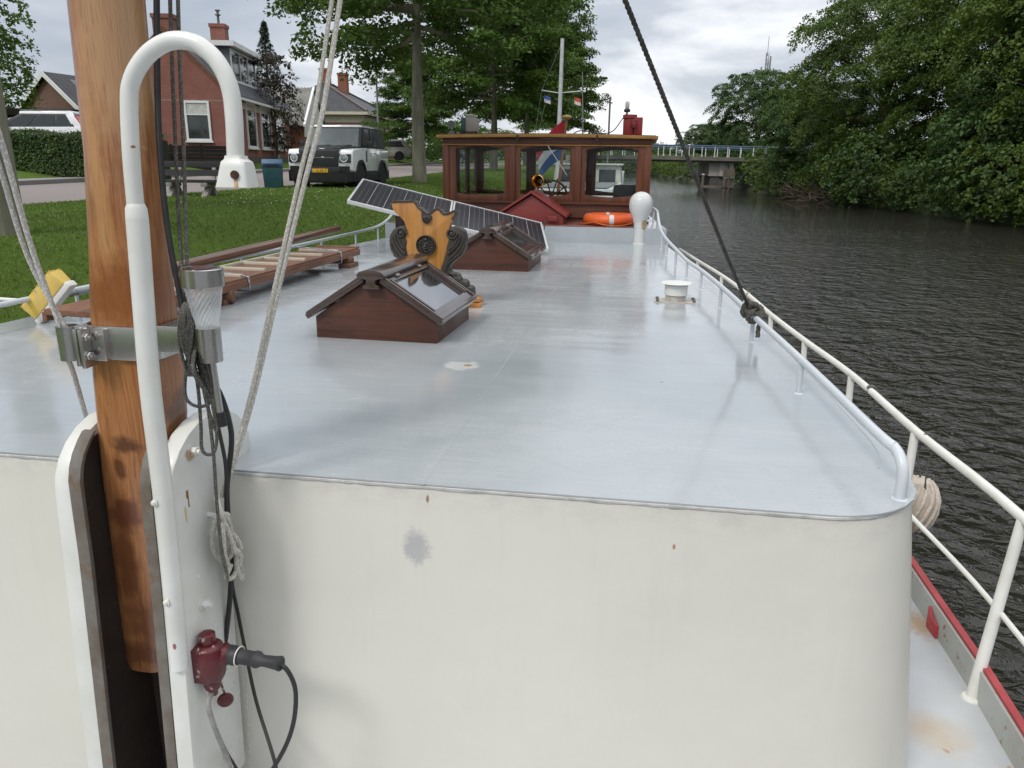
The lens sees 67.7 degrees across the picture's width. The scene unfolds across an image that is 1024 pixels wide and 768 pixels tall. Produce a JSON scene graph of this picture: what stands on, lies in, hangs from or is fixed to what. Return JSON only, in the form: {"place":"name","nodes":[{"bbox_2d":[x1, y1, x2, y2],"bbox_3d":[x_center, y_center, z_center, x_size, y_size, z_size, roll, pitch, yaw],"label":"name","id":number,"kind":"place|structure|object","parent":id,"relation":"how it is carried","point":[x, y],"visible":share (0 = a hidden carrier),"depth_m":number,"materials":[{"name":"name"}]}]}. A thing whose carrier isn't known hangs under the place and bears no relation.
{"place":"outdoors","nodes":[
{"label":"outdoors","id":0,"kind":"place"},
{"bbox_2d":[18,162,522,184],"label":"pavement","id":1,"kind":"structure","parent":0,"point":[37,181],"depth_m":24.14,"materials":[{"name":"concrete"}]},
{"bbox_2d":[168,144,226,169],"bbox_3d":[-14.602,-10.078,34.343,3.788,1.340,0.140,-4,17,-15],"label":"board fence","id":2,"kind":"object","parent":1,"relation":"on","point":[212,155],"visible":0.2,"depth_m":34.36,"materials":[{"name":"wood"}]},
{"bbox_2d":[16,159,537,178],"bbox_3d":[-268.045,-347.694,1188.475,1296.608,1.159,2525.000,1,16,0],"label":"garden ground","id":3,"kind":"structure","parent":0,"point":[24,175],"depth_m":34.36,"materials":[{"name":"green plant"}]},
{"bbox_2d":[0,0,46,117],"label":"garden tree","id":4,"kind":"object","parent":3,"relation":"on","point":[27,74],"visible":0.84,"depth_m":34.29,"materials":[{"name":"green plant"}]},
{"bbox_2d":[6,108,78,117],"bbox_3d":[-20.854,-11.067,34.337,4.394,2.280,3.000,1,16,0],"label":"carport","id":5,"kind":"object","parent":3,"relation":"on","point":[12,112],"visible":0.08,"depth_m":32.60,"materials":[{"name":"white"}]},
{"bbox_2d":[8,110,80,134],"bbox_3d":[-17.924,-9.556,29.144,4.640,1.643,2.120,1,16,0],"label":"estate car","id":6,"kind":"object","parent":3,"relation":"on","point":[60,120],"visible":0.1,"depth_m":28.24,"materials":[{"name":"white paint"}]},
{"bbox_2d":[16,71,78,109],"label":"garage","id":7,"kind":"structure","parent":3,"relation":"on","point":[56,90],"depth_m":41.31,"materials":[{"name":"brown brick"}]},
{"bbox_2d":[9,127,170,179],"bbox_3d":[-18.064,-7.928,25.875,12.842,1.998,1.361,1,16,3],"label":"hedge","id":8,"kind":"object","parent":3,"relation":"on","point":[54,153],"visible":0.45,"depth_m":25.33,"materials":[{"name":"green plant"}]},
{"bbox_2d":[149,9,294,163],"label":"brick house","id":9,"kind":"structure","parent":3,"relation":"on","point":[204,116],"depth_m":36.31,"materials":[{"name":"brick"}]},
{"bbox_2d":[184,100,213,142],"bbox_3d":[-14.842,-12.389,36.081,1.285,1.873,0.140,-1,16,-4],"label":"window","id":10,"kind":"structure","parent":9,"relation":"in","point":[196,113],"depth_m":36.09,"materials":[{"name":"white paint"}]},
{"bbox_2d":[244,101,259,149],"bbox_3d":[-13.866,-13.755,40.766,0.140,2.375,2.071,-1,16,-4],"label":"window","id":11,"kind":"structure","parent":9,"relation":"in","point":[251,120],"depth_m":40.74,"materials":[{"name":"white paint"}]},
{"bbox_2d":[259,105,274,150],"bbox_3d":[-14.086,-14.655,43.859,0.140,2.375,2.519,-1,16,-4],"label":"window","id":12,"kind":"structure","parent":9,"relation":"in","point":[267,140],"depth_m":43.71,"materials":[{"name":"white paint"}]},
{"bbox_2d":[274,110,286,150],"bbox_3d":[-14.326,-15.643,47.248,0.140,2.375,2.541,-1,16,-4],"label":"window","id":13,"kind":"structure","parent":9,"relation":"in","point":[277,122],"depth_m":47.40,"materials":[{"name":"white paint"}]},
{"bbox_2d":[255,19,283,85],"bbox_3d":[-19.295,-23.139,60.478,4.268,10.560,4.663,8,18,23],"label":"spruce tree","id":14,"kind":"object","parent":3,"relation":"on","point":[264,37],"visible":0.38,"depth_m":59.34,"materials":[{"name":"green plant"}]},
{"bbox_2d":[252,51,304,158],"bbox_3d":[-14.049,-15.826,44.859,3.530,6.705,3.666,7,17,20],"label":"copper tree","id":15,"kind":"object","parent":3,"relation":"on","point":[275,83],"visible":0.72,"depth_m":44.53,"materials":[{"name":"brown plant"}]},
{"bbox_2d":[272,87,325,148],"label":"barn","id":16,"kind":"structure","parent":3,"relation":"on","point":[307,96],"depth_m":52.62,"materials":[{"name":"grey brick"}]},
{"bbox_2d":[310,68,400,158],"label":"hipped house","id":17,"kind":"structure","parent":3,"relation":"on","point":[344,106],"depth_m":62.96,"materials":[{"name":"grey brick"}]},
{"bbox_2d":[376,71,394,127],"bbox_3d":[-9.259,-19.789,56.760,1.575,6.494,0.175,1,16,0],"label":"street lamp","id":18,"kind":"object","parent":3,"relation":"on","point":[377,98],"visible":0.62,"depth_m":56.33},
{"bbox_2d":[384,139,411,160],"bbox_3d":[-10.553,-19.135,62.455,4.640,1.643,2.120,-3,17,-12],"label":"estate car","id":19,"kind":"object","parent":3,"relation":"on","point":[399,149],"visible":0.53,"depth_m":61.87,"materials":[{"name":"silver metal"}]},
{"bbox_2d":[394,121,442,159],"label":"garden bush","id":20,"kind":"object","parent":3,"relation":"on","point":[408,141],"visible":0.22,"depth_m":66.29,"materials":[{"name":"green plant"}]},
{"bbox_2d":[411,121,464,161],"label":"garden bush","id":21,"kind":"object","parent":3,"relation":"on","point":[461,150],"visible":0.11,"depth_m":70.03,"materials":[{"name":"green plant"}]},
{"bbox_2d":[431,120,489,162],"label":"garden bush","id":22,"kind":"object","parent":3,"relation":"on","point":[457,123],"visible":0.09,"depth_m":75.79,"materials":[{"name":"green plant"}]},
{"bbox_2d":[461,128,522,161],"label":"garden bush","id":23,"kind":"object","parent":3,"relation":"on","point":[500,150],"visible":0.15,"depth_m":89.56,"materials":[{"name":"green plant"}]},
{"bbox_2d":[403,126,620,161],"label":"treeline","id":24,"kind":"object","parent":3,"relation":"on","point":[566,152],"visible":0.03,"depth_m":198.58,"materials":[{"name":"green plant"}]},
{"bbox_2d":[0,164,554,323],"bbox_3d":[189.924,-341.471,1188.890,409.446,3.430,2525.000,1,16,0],"label":"lawn","id":25,"kind":"structure","parent":0,"point":[19,291],"depth_m":12.09,"materials":[{"name":"green plant"}]},
{"bbox_2d":[0,77,23,235],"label":"avenue tree","id":26,"kind":"object","parent":25,"relation":"on","point":[7,227],"visible":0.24,"depth_m":9.51,"materials":[{"name":"brown plant"}]},
{"bbox_2d":[164,161,220,196],"bbox_3d":[-7.568,-4.819,18.019,1.700,0.842,0.882,1,16,2],"label":"park bench","id":27,"kind":"object","parent":25,"relation":"on","point":[209,188],"visible":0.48,"depth_m":18.25,"materials":[{"name":"brown wood"}]},
{"bbox_2d":[261,159,282,187],"bbox_3d":[-6.944,-6.105,22.195,0.580,0.829,0.478,-3,17,-13],"label":"litter bin","id":28,"kind":"object","parent":25,"relation":"on","point":[272,169],"visible":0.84,"depth_m":22.01,"materials":[{"name":"plastic"}]},
{"bbox_2d":[247,0,593,182],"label":"avenue tree","id":29,"kind":"object","parent":25,"relation":"on","point":[375,37],"visible":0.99,"depth_m":25.88,"materials":[{"name":"green plant"}]},
{"bbox_2d":[387,0,593,169],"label":"avenue tree","id":30,"kind":"object","parent":25,"relation":"on","point":[484,78],"visible":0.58,"depth_m":43.34,"materials":[{"name":"green plant"}]},
{"bbox_2d":[457,0,608,165],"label":"avenue tree","id":31,"kind":"object","parent":25,"relation":"on","point":[574,79],"visible":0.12,"depth_m":60.38,"materials":[{"name":"green plant"}]},
{"bbox_2d":[505,34,612,133],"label":"avenue tree","id":32,"kind":"object","parent":25,"relation":"on","point":[581,53],"visible":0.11,"depth_m":77.54,"materials":[{"name":"green plant"}]},
{"bbox_2d":[596,151,623,170],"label":"waterside bush","id":33,"kind":"object","parent":25,"relation":"on","point":[599,153],"visible":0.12,"depth_m":206.12,"materials":[{"name":"green plant"}]},
{"bbox_2d":[610,152,651,174],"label":"waterside bush","id":34,"kind":"object","parent":25,"relation":"on","point":[630,167],"visible":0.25,"depth_m":200.49,"materials":[{"name":"green plant"}]},
{"bbox_2d":[19,163,537,203],"bbox_3d":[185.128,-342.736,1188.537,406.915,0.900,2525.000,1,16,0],"label":"road","id":35,"kind":"structure","parent":0,"point":[43,193],"depth_m":21.79,"materials":[{"name":"asphalt"}]},
{"bbox_2d":[288,125,388,186],"bbox_3d":[-5.431,-7.191,24.268,2.320,1.968,4.233,2,16,5],"label":"off road car","id":36,"kind":"object","parent":35,"relation":"on","point":[354,155],"visible":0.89,"depth_m":23.14,"materials":[{"name":"white paint"}]},
{"bbox_2d":[356,119,389,152],"bbox_3d":[-8.906,-14.722,47.735,2.590,3.538,2.658,1,16,0],"label":"garden bush","id":37,"kind":"object","parent":35,"relation":"on","point":[372,124],"visible":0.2,"depth_m":47.46,"materials":[{"name":"green plant"}]},
{"bbox_2d":[366,57,460,140],"bbox_3d":[-7.470,-20.941,58.554,7.754,8.427,7.858,-2,16,-8],"label":"avenue tree","id":38,"kind":"object","parent":35,"relation":"on","point":[395,110],"visible":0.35,"depth_m":57.53,"materials":[{"name":"green plant"}]},
{"bbox_2d":[0,0,1013,160],"label":"sky","id":39,"kind":"structure","parent":0,"point":[693,46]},
{"bbox_2d":[625,174,1023,718],"bbox_3d":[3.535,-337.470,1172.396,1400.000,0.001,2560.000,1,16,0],"label":"canal water","id":40,"kind":"structure","parent":0,"point":[917,319],"depth_m":15.26,"materials":[{"name":"grey liquid"}]},
{"bbox_2d":[0,31,1023,767],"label":"barge","id":41,"kind":"object","parent":40,"relation":"on","point":[634,495],"visible":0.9,"depth_m":2.65,"materials":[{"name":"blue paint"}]},
{"bbox_2d":[0,269,76,323],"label":"deck brush","id":42,"kind":"object","parent":41,"relation":"on","point":[62,285],"visible":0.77,"depth_m":4.74,"materials":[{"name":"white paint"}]},
{"bbox_2d":[69,287,89,296],"bbox_3d":[-2.820,-0.646,5.149,0.079,0.061,0.416,7,17,20],"label":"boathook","id":43,"kind":"object","parent":41,"relation":"on","point":[81,291],"visible":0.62,"depth_m":5.02,"materials":[{"name":"metal"}]},
{"bbox_2d":[55,0,223,672],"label":"mast","id":44,"kind":"object","parent":41,"relation":"attached to","point":[109,38],"visible":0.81,"depth_m":2.23,"materials":[{"name":"brown wood"}]},
{"bbox_2d":[0,128,87,418],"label":"lead line","id":45,"kind":"object","parent":44,"relation":"hanging from","point":[36,270],"visible":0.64,"depth_m":2.14,"materials":[{"name":"fabric"}]},
{"bbox_2d":[168,0,228,581],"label":"hank of line","id":46,"kind":"object","parent":44,"relation":"hanging from","point":[186,338],"visible":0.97,"depth_m":2.26,"materials":[{"name":"fabric"}]},
{"bbox_2d":[179,265,226,426],"bbox_3d":[-0.882,-0.102,2.227,0.118,0.474,0.118,3,16,9],"label":"solar lamp","id":47,"kind":"object","parent":44,"relation":"attached to","point":[203,278],"visible":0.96,"depth_m":2.14,"materials":[{"name":"silver metal"}]},
{"bbox_2d":[153,0,237,767],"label":"black cable","id":48,"kind":"object","parent":41,"relation":"attached to","point":[158,130],"visible":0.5,"depth_m":2.20,"materials":[{"name":"rubber"}]},
{"bbox_2d":[197,289,235,305],"bbox_3d":[-2.111,-0.619,5.497,0.245,0.130,0.160,3,16,9],"label":"chock","id":49,"kind":"object","parent":41,"relation":"on","point":[225,299],"visible":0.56,"depth_m":5.44,"materials":[{"name":"brown wood"}]},
{"bbox_2d":[206,692,233,767],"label":"grey cable","id":50,"kind":"object","parent":41,"relation":"attached to","point":[218,737],"visible":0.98,"depth_m":2.50,"materials":[{"name":"rubber"}]},
{"bbox_2d":[233,665,250,767],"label":"thin strings","id":51,"kind":"object","parent":41,"relation":"hanging from","point":[247,717],"visible":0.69,"depth_m":2.75},
{"bbox_2d":[218,427,277,767],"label":"thin black cable","id":52,"kind":"object","parent":41,"relation":"attached to","point":[225,464],"visible":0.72,"depth_m":2.63,"materials":[{"name":"rubber"}]},
{"bbox_2d":[177,226,340,271],"bbox_3d":[-2.295,-1.196,6.788,0.090,0.147,3.605,4,17,11],"label":"spar","id":53,"kind":"object","parent":41,"relation":"on","point":[229,254],"visible":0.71,"depth_m":6.68,"materials":[{"name":"brown wood"}]},
{"bbox_2d":[226,644,297,767],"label":"plug","id":54,"kind":"object","parent":41,"relation":"attached to","point":[237,655],"visible":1,"depth_m":2.44,"materials":[{"name":"rubber"}]},
{"bbox_2d":[209,0,342,581],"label":"halyard","id":55,"kind":"object","parent":41,"relation":"attached to","point":[230,535],"visible":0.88,"depth_m":2.48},
{"bbox_2d":[333,256,358,267],"bbox_3d":[-1.817,-1.202,7.506,0.570,0.135,0.220,3,16,9],"label":"chock","id":56,"kind":"object","parent":41,"relation":"on","point":[349,262],"visible":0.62,"depth_m":7.40,"materials":[{"name":"brown wood"}]},
{"bbox_2d":[42,245,359,320],"bbox_3d":[-2.122,-0.878,6.043,0.471,0.097,3.613,4,17,11],"label":"gangway","id":57,"kind":"object","parent":56,"relation":"on","point":[259,270],"visible":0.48,"depth_m":6.03,"materials":[{"name":"brown wood"}]},
{"bbox_2d":[224,272,250,290],"bbox_3d":[-2.238,-0.781,5.719,0.594,0.157,0.031,3,16,7],"label":"blue cord","id":58,"kind":"object","parent":57,"relation":"attached to","point":[244,276],"visible":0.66,"depth_m":5.68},
{"bbox_2d":[291,246,341,263],"bbox_3d":[-1.903,-1.228,7.269,0.595,0.157,0.029,2,16,5],"label":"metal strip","id":59,"kind":"object","parent":57,"relation":"attached to","point":[321,249],"visible":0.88,"depth_m":7.25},
{"bbox_2d":[395,215,405,227],"bbox_3d":[-1.206,-1.816,8.919,0.300,0.527,0.060,3,16,9],"label":"prop","id":60,"kind":"object","parent":41,"relation":"on","point":[399,221],"visible":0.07,"depth_m":8.88,"materials":[{"name":"grey wood"}]},
{"bbox_2d":[347,179,452,215],"bbox_3d":[-1.254,-2.103,8.827,1.101,0.496,1.180,0,16,-2],"label":"photovoltaic module","id":61,"kind":"object","parent":60,"relation":"on","point":[372,195],"visible":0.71,"depth_m":8.90,"materials":[{"name":"glass"}]},
{"bbox_2d":[389,200,483,307],"bbox_3d":[-0.542,-0.927,5.464,0.670,0.751,0.180,3,16,9],"label":"carved board","id":62,"kind":"object","parent":41,"relation":"on","point":[437,239],"visible":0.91,"depth_m":5.40,"materials":[{"name":"brown wood"}]},
{"bbox_2d":[448,120,454,133],"bbox_3d":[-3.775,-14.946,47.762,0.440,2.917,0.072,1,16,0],"label":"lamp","id":63,"kind":"object","parent":41,"relation":"on","point":[451,124],"visible":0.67,"depth_m":47.41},
{"bbox_2d":[452,201,547,251],"bbox_3d":[-0.158,-1.867,8.981,1.101,0.496,1.180,0,16,-2],"label":"photovoltaic module","id":64,"kind":"object","parent":41,"relation":"on","point":[471,219],"visible":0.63,"depth_m":9.10,"materials":[{"name":"glass"}]},
{"bbox_2d":[536,115,571,195],"bbox_3d":[0.843,-4.426,15.660,0.706,2.064,0.208,3,16,9],"label":"ensign","id":65,"kind":"object","parent":41,"relation":"attached to","point":[546,160],"visible":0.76,"depth_m":15.60,"materials":[{"name":"multicoloured fabric"}]},
{"bbox_2d":[580,212,633,226],"bbox_3d":[1.324,-2.221,10.291,0.752,0.149,0.752,15,21,40],"label":"life ring","id":66,"kind":"object","parent":41,"relation":"on","point":[613,219],"visible":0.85,"depth_m":10.01,"materials":[{"name":"plastic"}]},
{"bbox_2d":[622,0,764,337],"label":"stay rope","id":67,"kind":"object","parent":41,"relation":"attached to","point":[748,309],"visible":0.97,"depth_m":3.73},
{"bbox_2d":[866,384,877,414],"bbox_3d":[2.241,0.102,4.763,0.077,0.195,0.058,3,16,9],"label":"lashing","id":68,"kind":"object","parent":41,"relation":"attached to","point":[875,388],"visible":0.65,"depth_m":4.75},
{"bbox_2d":[904,427,941,532],"bbox_3d":[2.324,0.510,4.341,0.247,0.682,0.248,-5,17,-18],"label":"fender","id":69,"kind":"object","parent":41,"relation":"hanging from","point":[926,504],"visible":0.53,"depth_m":4.29,"materials":[{"name":"fabric"}]},
{"bbox_2d":[923,433,933,489],"bbox_3d":[2.140,0.400,3.951,0.077,0.312,0.030,-3,17,-11],"label":"lashing","id":70,"kind":"object","parent":41,"relation":"attached to","point":[926,474],"visible":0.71,"depth_m":3.95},
{"bbox_2d":[535,38,624,196],"bbox_3d":[2.429,-7.491,25.527,3.700,6.992,13.700,3,16,9],"label":"cabin boat","id":71,"kind":"object","parent":40,"relation":"on","point":[608,177],"visible":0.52,"depth_m":24.02,"materials":[{"name":"white"}]},
{"bbox_2d":[606,97,624,184],"bbox_3d":[6.143,-14.555,49.063,3.000,7.300,9.000,3,16,9],"label":"moored boat","id":72,"kind":"object","parent":40,"relation":"on","point":[623,175],"visible":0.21,"depth_m":48.42,"materials":[{"name":"white paint"}]},
{"bbox_2d":[563,144,830,190],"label":"bridge","id":73,"kind":"structure","parent":40,"relation":"in","point":[712,168],"depth_m":88.60,"materials":[{"name":"concrete"}]},
{"bbox_2d":[701,169,734,191],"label":"timber fender","id":74,"kind":"object","parent":40,"relation":"in","point":[728,173],"visible":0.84,"depth_m":87.37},
{"bbox_2d":[769,175,838,204],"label":"dead branches","id":75,"kind":"object","parent":40,"relation":"in","point":[818,193],"visible":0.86,"depth_m":65.06,"materials":[{"name":"brown wood"}]},
{"bbox_2d":[627,171,1023,225],"bbox_3d":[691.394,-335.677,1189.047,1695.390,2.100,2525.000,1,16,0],"label":"bank","id":76,"kind":"structure","parent":0,"point":[1004,220],"depth_m":53.48,"materials":[{"name":"plant"}]},
{"bbox_2d":[613,141,669,174],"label":"waterside bush","id":77,"kind":"object","parent":76,"relation":"on","point":[653,152],"visible":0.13,"depth_m":201.37,"materials":[{"name":"green plant"}]},
{"bbox_2d":[651,153,682,175],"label":"waterside bush","id":78,"kind":"object","parent":76,"relation":"on","point":[655,166],"visible":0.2,"depth_m":172.87,"materials":[{"name":"green plant"}]},
{"bbox_2d":[657,147,683,166],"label":"tree","id":79,"kind":"object","parent":76,"relation":"on","point":[673,151],"visible":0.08,"depth_m":230.66,"materials":[{"name":"green plant"}]},
{"bbox_2d":[655,155,695,176],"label":"waterside bush","id":80,"kind":"object","parent":76,"relation":"on","point":[666,168],"visible":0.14,"depth_m":159.02,"materials":[{"name":"green plant"}]},
{"bbox_2d":[657,154,699,178],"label":"waterside bush","id":81,"kind":"object","parent":76,"relation":"on","point":[672,171],"visible":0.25,"depth_m":143.18,"materials":[{"name":"green plant"}]},
{"bbox_2d":[677,153,711,179],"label":"pale bush","id":82,"kind":"object","parent":76,"relation":"on","point":[683,170],"visible":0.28,"depth_m":133.87,"materials":[{"name":"green plant"}]},
{"bbox_2d":[674,123,733,162],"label":"tree","id":83,"kind":"object","parent":76,"relation":"on","point":[693,136],"visible":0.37,"depth_m":173.16,"materials":[{"name":"green plant"}]},
{"bbox_2d":[699,121,750,156],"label":"tree","id":84,"kind":"object","parent":76,"relation":"on","point":[728,122],"visible":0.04,"depth_m":177.98,"materials":[{"name":"green plant"}]},
{"bbox_2d":[703,139,754,175],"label":"waterside bush","id":85,"kind":"object","parent":76,"relation":"on","point":[719,153],"visible":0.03,"depth_m":122.40,"materials":[{"name":"green plant"}]},
{"bbox_2d":[703,68,812,177],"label":"tree","id":86,"kind":"object","parent":76,"relation":"on","point":[751,86],"visible":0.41,"depth_m":103.12,"materials":[{"name":"green plant"}]},
{"bbox_2d":[731,144,786,184],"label":"waterside bush","id":87,"kind":"object","parent":76,"relation":"on","point":[742,181],"visible":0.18,"depth_m":96.02,"materials":[{"name":"green plant"}]},
{"bbox_2d":[760,36,771,135],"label":"radio mast","id":88,"kind":"object","parent":76,"relation":"on","point":[768,63],"visible":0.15,"depth_m":241.00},
{"bbox_2d":[759,159,794,191],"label":"pale bush","id":89,"kind":"object","parent":76,"relation":"on","point":[771,173],"visible":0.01,"depth_m":81.19,"materials":[{"name":"green plant"}]},
{"bbox_2d":[739,147,817,195],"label":"waterside bush","id":90,"kind":"object","parent":76,"relation":"on","point":[758,172],"visible":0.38,"depth_m":77.45,"materials":[{"name":"green plant"}]},
{"bbox_2d":[764,160,820,196],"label":"waterside bush","id":91,"kind":"object","parent":76,"relation":"on","point":[781,169],"visible":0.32,"depth_m":73.28,"materials":[{"name":"green plant"}]},
{"bbox_2d":[743,85,868,151],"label":"tree","id":92,"kind":"object","parent":76,"relation":"on","point":[776,131],"depth_m":110.28,"materials":[{"name":"green plant"}]},
{"bbox_2d":[753,78,883,180],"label":"tree","id":93,"kind":"object","parent":76,"relation":"on","point":[782,135],"visible":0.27,"depth_m":72.10,"materials":[{"name":"green plant"}]},
{"bbox_2d":[794,163,850,199],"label":"waterside bush","id":94,"kind":"object","parent":76,"relation":"on","point":[802,176],"visible":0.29,"depth_m":68.11,"materials":[{"name":"green plant"}]},
{"bbox_2d":[819,159,880,201],"bbox_3d":[27.856,-16.228,62.073,4.683,3.951,5.277,13,20,36],"label":"waterside bush","id":95,"kind":"object","parent":76,"relation":"on","point":[825,188],"visible":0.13,"depth_m":61.49,"materials":[{"name":"green plant"}]},
{"bbox_2d":[816,132,919,207],"bbox_3d":[27.893,-16.230,59.188,8.138,6.384,8.183,16,22,42],"label":"waterside bush","id":96,"kind":"object","parent":76,"relation":"on","point":[825,164],"visible":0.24,"depth_m":57.69,"materials":[{"name":"green plant"}]},
{"bbox_2d":[767,0,981,187],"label":"tree","id":97,"kind":"object","parent":76,"relation":"on","point":[838,48],"visible":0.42,"depth_m":59.46,"materials":[{"name":"green plant"}]},
{"bbox_2d":[810,130,941,208],"bbox_3d":[27.425,-15.632,56.847,10.035,6.280,11.307,6,17,17],"label":"waterside bush","id":98,"kind":"object","parent":76,"relation":"on","point":[863,183],"visible":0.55,"depth_m":54.62,"materials":[{"name":"green plant"}]},
{"bbox_2d":[865,155,948,210],"bbox_3d":[27.792,-13.776,53.460,5.634,4.278,5.665,9,18,26],"label":"waterside bush","id":99,"kind":"object","parent":76,"relation":"on","point":[881,170],"visible":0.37,"depth_m":52.44,"materials":[{"name":"green plant"}]},
{"bbox_2d":[874,159,971,213],"bbox_3d":[27.778,-12.725,50.029,6.784,3.940,6.021,-3,17,-13],"label":"waterside bush","id":100,"kind":"object","parent":76,"relation":"on","point":[910,172],"visible":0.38,"depth_m":50.24,"materials":[{"name":"green plant"}]},
{"bbox_2d":[861,0,1023,183],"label":"tree","id":101,"kind":"object","parent":76,"relation":"on","point":[923,45],"visible":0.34,"depth_m":51.57,"materials":[{"name":"green plant"}]},
{"bbox_2d":[906,106,1023,223],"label":"waterside bush","id":102,"kind":"object","parent":76,"relation":"on","point":[951,154],"visible":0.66,"depth_m":42.85,"materials":[{"name":"green plant"}]},
{"bbox_2d":[931,175,1007,215],"bbox_3d":[28.450,-11.477,47.344,4.406,2.907,4.382,-12,20,-37],"label":"waterside bush","id":103,"kind":"object","parent":76,"relation":"on","point":[951,207],"visible":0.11,"depth_m":46.94,"materials":[{"name":"green plant"}]},
{"bbox_2d":[924,62,1023,197],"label":"tree","id":104,"kind":"object","parent":76,"relation":"on","point":[964,104],"visible":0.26,"depth_m":44.14,"materials":[{"name":"green plant"}]},
{"bbox_2d":[933,0,1023,190],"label":"tree","id":105,"kind":"object","parent":76,"relation":"on","point":[986,8],"visible":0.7,"depth_m":42.55,"materials":[{"name":"green plant"}]},
{"bbox_2d":[948,129,1023,226],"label":"waterside bush","id":106,"kind":"object","parent":76,"relation":"on","point":[1018,148],"visible":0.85,"depth_m":40.29,"materials":[{"name":"green plant"}]},
{"bbox_2d":[995,160,1023,222],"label":"waterside bush","id":107,"kind":"object","parent":76,"relation":"on","point":[1019,184],"visible":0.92,"depth_m":37.86,"materials":[{"name":"green plant"}]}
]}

